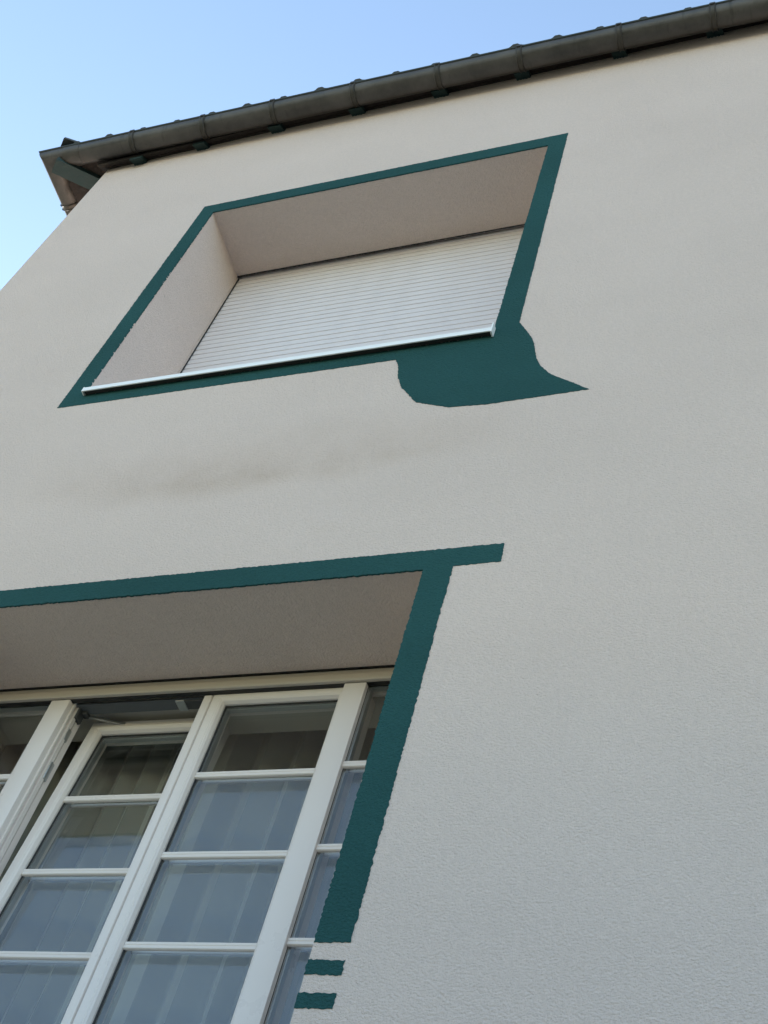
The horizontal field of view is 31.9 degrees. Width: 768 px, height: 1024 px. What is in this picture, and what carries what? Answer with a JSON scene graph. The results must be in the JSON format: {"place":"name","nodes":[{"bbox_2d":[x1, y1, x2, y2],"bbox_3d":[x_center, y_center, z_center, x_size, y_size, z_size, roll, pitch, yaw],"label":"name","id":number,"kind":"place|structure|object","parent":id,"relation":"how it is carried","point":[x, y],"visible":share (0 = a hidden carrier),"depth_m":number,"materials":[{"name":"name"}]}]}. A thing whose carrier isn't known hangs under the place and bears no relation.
{"place":"outdoors","nodes":[
{"label":"outdoors","id":0,"kind":"place"},
{"bbox_2d":[0,0,723,289],"label":"sky","id":1,"kind":"structure","parent":0,"point":[78,70],"materials":[{"name":"blue"}]},
{"bbox_2d":[0,0,767,1023],"bbox_3d":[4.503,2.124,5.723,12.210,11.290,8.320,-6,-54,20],"label":"house","id":2,"kind":"structure","parent":0,"point":[416,418],"depth_m":4.02,"materials":[{"name":"beige paint"}]},
{"bbox_2d":[0,728,375,1023],"bbox_3d":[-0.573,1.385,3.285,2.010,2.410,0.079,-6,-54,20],"label":"curtain","id":3,"kind":"object","parent":2,"relation":"hanging from","point":[278,750],"visible":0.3,"depth_m":3.99,"materials":[{"name":"grey fabric"}]},
{"bbox_2d":[0,667,394,1023],"bbox_3d":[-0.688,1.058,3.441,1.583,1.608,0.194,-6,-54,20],"label":"window","id":4,"kind":"structure","parent":2,"relation":"in","point":[350,694],"depth_m":3.69,"materials":[{"name":"white plastic"}]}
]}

